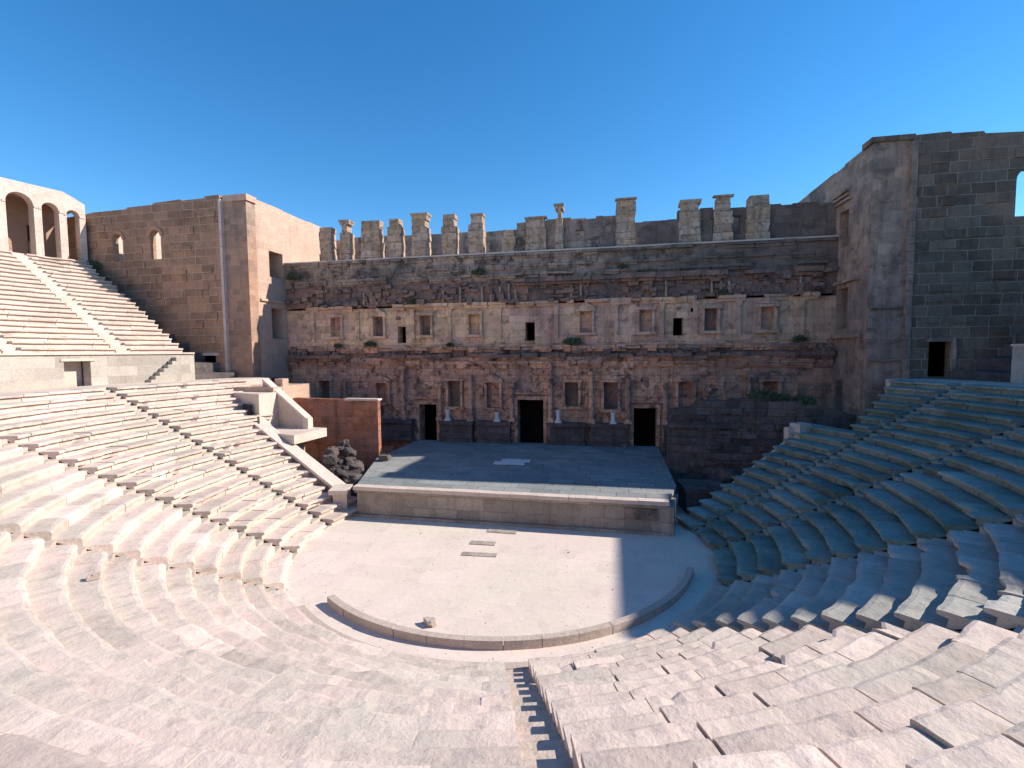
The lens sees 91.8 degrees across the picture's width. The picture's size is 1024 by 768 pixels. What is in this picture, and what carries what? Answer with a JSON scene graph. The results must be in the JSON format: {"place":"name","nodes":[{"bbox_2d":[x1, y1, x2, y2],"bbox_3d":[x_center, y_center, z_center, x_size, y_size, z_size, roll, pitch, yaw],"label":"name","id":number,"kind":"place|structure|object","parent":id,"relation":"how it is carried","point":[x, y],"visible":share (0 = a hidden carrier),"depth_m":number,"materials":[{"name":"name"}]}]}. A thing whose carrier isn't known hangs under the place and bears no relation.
{"place":"outdoors","nodes":[
{"label":"outdoors","id":0,"kind":"place"},
{"bbox_2d":[235,383,310,399],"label":"wall","id":1,"kind":"structure","parent":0,"point":[302,390],"depth_m":39.47,"materials":[{"name":"stone"}]},
{"bbox_2d":[266,494,746,661],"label":"orchestra floor","id":2,"kind":"structure","parent":0,"point":[547,591],"depth_m":21.40,"materials":[{"name":"beige stone"}]},
{"bbox_2d":[275,427,326,450],"bbox_3d":[-16.622,5.565,36.015,5.403,4.520,3.410,1,4,19],"label":"landing","id":3,"kind":"object","parent":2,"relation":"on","point":[299,437],"visible":0.23,"depth_m":35.05,"materials":[{"name":"stone"}]},
{"bbox_2d":[262,378,312,428],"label":"seating parapet","id":4,"kind":"structure","parent":3,"relation":"on","point":[292,413],"depth_m":36.94,"materials":[{"name":"stone"}]},
{"bbox_2d":[293,397,381,469],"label":"wing wall","id":5,"kind":"structure","parent":2,"relation":"on","point":[356,422],"depth_m":38.59,"materials":[{"name":"orange stone"}]},
{"bbox_2d":[319,439,366,483],"bbox_3d":[-12.459,6.507,35.709,3.881,4.865,4.843,0,4,12],"label":"rubble heap","id":6,"kind":"object","parent":2,"relation":"on","point":[342,469],"visible":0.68,"depth_m":34.88,"materials":[{"name":"grey stone"}]},
{"bbox_2d":[347,473,362,500],"bbox_3d":[-10.228,7.208,33.181,2.436,2.385,3.871,0,4,12],"label":"rubble heap","id":7,"kind":"object","parent":2,"relation":"on","point":[354,478],"visible":0.16,"depth_m":32.48,"materials":[{"name":"grey stone"}]},
{"bbox_2d":[297,605,528,669],"bbox_3d":[-1.752,8.711,16.847,13.742,0.060,2.906,0,4,9],"label":"gutter edge","id":8,"kind":"object","parent":2,"relation":"on","point":[306,612],"visible":0.24,"depth_m":16.99,"materials":[{"name":"stone"}]},
{"bbox_2d":[423,617,436,626],"bbox_3d":[-2.943,8.562,17.908,0.336,0.204,0.495,-3,5,-34],"label":"fallen stone","id":9,"kind":"object","parent":2,"relation":"on","point":[430,621],"visible":1,"depth_m":17.78,"materials":[{"name":"beige stone"}]},
{"bbox_2d":[461,552,496,556],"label":"paving slab","id":10,"kind":"structure","parent":2,"relation":"on","point":[479,554],"depth_m":24.00,"materials":[{"name":"stone"}]},
{"bbox_2d":[470,541,495,545],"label":"paving slab","id":11,"kind":"structure","parent":2,"relation":"on","point":[490,543],"depth_m":25.37,"materials":[{"name":"stone"}]},
{"bbox_2d":[289,521,708,659],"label":"gravel","id":12,"kind":"structure","parent":2,"relation":"on","point":[490,587],"depth_m":21.58,"materials":[{"name":"beige gravel"}]},
{"bbox_2d":[487,529,516,533],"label":"paving slab","id":13,"kind":"structure","parent":2,"relation":"on","point":[502,531],"depth_m":27.04,"materials":[{"name":"stone"}]},
{"bbox_2d":[327,567,693,649],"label":"orchestra kerb","id":14,"kind":"structure","parent":2,"relation":"on","point":[335,603],"depth_m":16.97,"materials":[{"name":"stone"}]},
{"bbox_2d":[352,440,675,536],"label":"stage platform","id":15,"kind":"structure","parent":2,"relation":"on","point":[625,490],"depth_m":29.68,"materials":[{"name":"stone"}]},
{"bbox_2d":[378,454,390,461],"bbox_3d":[-9.439,5.499,36.940,0.700,0.480,0.825,0,4,8],"label":"fallen stone","id":16,"kind":"object","parent":15,"relation":"on","point":[383,457],"visible":1,"depth_m":36.58,"materials":[{"name":"beige stone"}]},
{"bbox_2d":[493,459,530,464],"bbox_3d":[0.004,5.626,35.862,2.489,0.092,1.591,0,4,12],"label":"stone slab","id":17,"kind":"object","parent":15,"relation":"on","point":[512,461],"visible":1,"depth_m":35.79,"materials":[{"name":"stone"}]},
{"bbox_2d":[677,479,722,513],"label":"stone block","id":18,"kind":"structure","parent":2,"relation":"on","point":[692,492],"depth_m":29.80,"materials":[{"name":"stone"}]},
{"bbox_2d":[719,469,744,483],"bbox_3d":[14.565,6.975,31.836,5.129,2.800,2.875,0,4,12],"label":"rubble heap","id":19,"kind":"object","parent":2,"relation":"on","point":[725,475],"visible":0.08,"depth_m":31.75,"materials":[{"name":"grey stone"}]},
{"bbox_2d":[667,397,856,493],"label":"wing wall","id":20,"kind":"structure","parent":2,"relation":"on","point":[709,439],"depth_m":32.97,"materials":[{"name":"stone"}]},
{"bbox_2d":[747,387,776,399],"bbox_3d":[16.506,0.683,32.742,1.927,0.983,1.230,0,4,12],"label":"weed tuft","id":21,"kind":"object","parent":20,"relation":"on","point":[758,394],"visible":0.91,"depth_m":32.55,"materials":[{"name":"green plant"}]},
{"bbox_2d":[771,391,791,400],"bbox_3d":[17.614,0.797,32.490,1.437,0.858,0.840,0,4,12],"label":"weed tuft","id":22,"kind":"object","parent":20,"relation":"on","point":[780,396],"visible":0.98,"depth_m":32.34,"materials":[{"name":"green plant"}]},
{"bbox_2d":[788,393,815,406],"bbox_3d":[18.869,1.009,32.301,1.847,1.052,1.065,0,4,12],"label":"weed tuft","id":23,"kind":"object","parent":20,"relation":"on","point":[811,400],"visible":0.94,"depth_m":32.12,"materials":[{"name":"green plant"}]},
{"bbox_2d":[0,377,1023,398],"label":"walkway floor","id":24,"kind":"structure","parent":0,"point":[253,380],"depth_m":31.50,"materials":[{"name":"stone"}]},
{"bbox_2d":[146,357,181,381],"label":"staircase","id":25,"kind":"structure","parent":24,"relation":"on","point":[170,371],"depth_m":37.73,"materials":[{"name":"stone"}]},
{"bbox_2d":[0,344,1023,391],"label":"walkway wall","id":26,"kind":"structure","parent":24,"relation":"on","point":[23,371],"depth_m":32.55,"materials":[{"name":"stone"}]},
{"bbox_2d":[0,0,1023,239],"label":"sky","id":27,"kind":"structure","parent":0,"point":[323,113],"materials":[{"name":"blue"}]},
{"bbox_3d":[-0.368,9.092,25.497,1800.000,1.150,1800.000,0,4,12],"label":"ground","id":28,"kind":"structure","parent":0,"visible":0},
{"bbox_2d":[0,249,182,386],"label":"seating","id":29,"kind":"object","parent":28,"relation":"on","point":[54,305],"visible":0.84,"depth_m":37.25,"materials":[{"name":"stone"}]},
{"bbox_2d":[67,193,321,382],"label":"side building","id":30,"kind":"structure","parent":28,"relation":"on","point":[205,276],"depth_m":43.96,"materials":[{"name":"stone"}]},
{"bbox_2d":[158,326,235,379],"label":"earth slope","id":31,"kind":"structure","parent":28,"relation":"on","point":[204,369],"depth_m":42.89,"materials":[{"name":"beige stone"}]},
{"bbox_2d":[0,379,1023,767],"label":"seating","id":32,"kind":"object","parent":28,"relation":"on","point":[874,559],"visible":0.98,"depth_m":13.31,"materials":[{"name":"stone"}]},
{"bbox_2d":[86,572,100,580],"bbox_3d":[-12.535,5.761,14.882,0.330,0.156,0.224,-3,4,-32],"label":"fallen stone","id":33,"kind":"object","parent":32,"relation":"on","point":[93,576],"visible":1,"depth_m":14.82,"materials":[{"name":"beige stone"}]},
{"bbox_2d":[233,391,284,427],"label":"exit block","id":34,"kind":"structure","parent":32,"relation":"on","point":[259,403],"depth_m":36.08,"materials":[{"name":"stone"}]},
{"bbox_2d":[243,404,251,414],"bbox_3d":[-18.996,2.261,35.694,0.850,1.600,0.150,2,4,32],"label":"door","id":35,"kind":"structure","parent":34,"relation":"in","point":[248,407],"depth_m":35.49,"materials":[{"name":"stone"}]},
{"bbox_2d":[255,423,352,508],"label":"seating parapet","id":36,"kind":"structure","parent":32,"relation":"on","point":[338,489],"depth_m":31.96,"materials":[{"name":"stone"}]},
{"bbox_2d":[732,422,810,482],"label":"seating parapet","id":37,"kind":"structure","parent":32,"relation":"on","point":[800,427],"depth_m":30.78,"materials":[{"name":"stone"}]},
{"bbox_2d":[771,650,783,663],"bbox_3d":[6.142,6.268,11.387,0.300,0.144,0.224,-3,4,-32],"label":"fallen stone","id":38,"kind":"object","parent":32,"relation":"on","point":[776,656],"visible":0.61,"depth_m":11.34,"materials":[{"name":"beige stone"}]},
{"bbox_2d":[283,194,839,464],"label":"stage building","id":39,"kind":"structure","parent":28,"relation":"on","point":[659,326],"depth_m":42.52,"materials":[{"name":"stone"}]},
{"bbox_2d":[286,271,301,280],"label":"weed tuft","id":40,"kind":"object","parent":39,"relation":"on","point":[296,276],"visible":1,"depth_m":46.81,"materials":[{"name":"green plant"}]},
{"bbox_2d":[334,343,342,347],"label":"weed tuft","id":41,"kind":"object","parent":39,"relation":"on","point":[337,345],"visible":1,"depth_m":46.23,"materials":[{"name":"green plant"}]},
{"bbox_2d":[363,340,375,346],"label":"weed tuft","id":42,"kind":"object","parent":39,"relation":"on","point":[370,343],"visible":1,"depth_m":45.65,"materials":[{"name":"green plant"}]},
{"bbox_2d":[407,297,418,304],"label":"weed tuft","id":43,"kind":"object","parent":39,"relation":"on","point":[412,301],"visible":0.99,"depth_m":44.52,"materials":[{"name":"green plant"}]},
{"bbox_2d":[444,409,451,420],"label":"marble fragment","id":44,"kind":"object","parent":39,"relation":"on","point":[447,418],"visible":1,"depth_m":44.24,"materials":[{"name":"white stone"}]},
{"bbox_2d":[446,342,453,347],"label":"weed tuft","id":45,"kind":"object","parent":39,"relation":"on","point":[450,344],"visible":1,"depth_m":43.94,"materials":[{"name":"green plant"}]},
{"bbox_2d":[471,268,484,274],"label":"weed tuft","id":46,"kind":"object","parent":39,"relation":"on","point":[478,271],"visible":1,"depth_m":43.10,"materials":[{"name":"green plant"}]},
{"bbox_2d":[493,412,500,421],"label":"marble fragment","id":47,"kind":"object","parent":39,"relation":"on","point":[497,419],"visible":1,"depth_m":43.31,"materials":[{"name":"white stone"}]},
{"bbox_2d":[555,410,561,422],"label":"marble fragment","id":48,"kind":"object","parent":39,"relation":"on","point":[557,420],"visible":1,"depth_m":42.25,"materials":[{"name":"white stone"}]},
{"bbox_2d":[562,336,581,345],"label":"weed tuft","id":49,"kind":"object","parent":39,"relation":"on","point":[572,342],"visible":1,"depth_m":41.95,"materials":[{"name":"green plant"}]},
{"bbox_2d":[610,413,616,423],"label":"marble fragment","id":50,"kind":"object","parent":39,"relation":"on","point":[612,421],"visible":1,"depth_m":41.32,"materials":[{"name":"white stone"}]},
{"bbox_2d":[617,263,628,268],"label":"weed tuft","id":51,"kind":"object","parent":39,"relation":"on","point":[622,266],"visible":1,"depth_m":40.71,"materials":[{"name":"green plant"}]},
{"bbox_2d":[717,288,728,295],"bbox_3d":[16.764,-7.308,39.382,0.977,0.684,0.623,-1,4,-8],"label":"weed tuft","id":52,"kind":"object","parent":39,"relation":"on","point":[722,292],"visible":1,"depth_m":39.33,"materials":[{"name":"green plant"}]},
{"bbox_2d":[791,334,808,342],"bbox_3d":[22.240,-3.519,38.451,1.332,0.769,0.803,0,4,12],"label":"weed tuft","id":53,"kind":"object","parent":39,"relation":"on","point":[801,338],"visible":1,"depth_m":38.35,"materials":[{"name":"green plant"}]},
{"bbox_2d":[798,131,1023,423],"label":"side building","id":54,"kind":"structure","parent":28,"relation":"on","point":[929,283],"depth_m":32.37,"materials":[{"name":"grey stone"}]},
{"bbox_2d":[948,344,1012,381],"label":"low wall","id":55,"kind":"structure","parent":28,"relation":"on","point":[995,369],"depth_m":31.07,"materials":[{"name":"grey stone"}]},
{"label":"gallery floor","id":56,"kind":"structure","parent":0,"visible":0},
{"bbox_2d":[0,177,87,261],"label":"gallery arcade","id":57,"kind":"object","parent":56,"relation":"on","point":[33,219],"visible":0.89,"depth_m":43.43,"materials":[{"name":"stone"}]},
{"bbox_2d":[27,225,30,253],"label":"doorway","id":58,"kind":"structure","parent":57,"relation":"in","point":[28,231],"depth_m":44.18,"materials":[{"name":"stone"}]},
{"bbox_2d":[86,259,100,268],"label":"weed tuft","id":59,"kind":"object","parent":56,"relation":"on","point":[95,264],"visible":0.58,"depth_m":45.09,"materials":[{"name":"green plant"}]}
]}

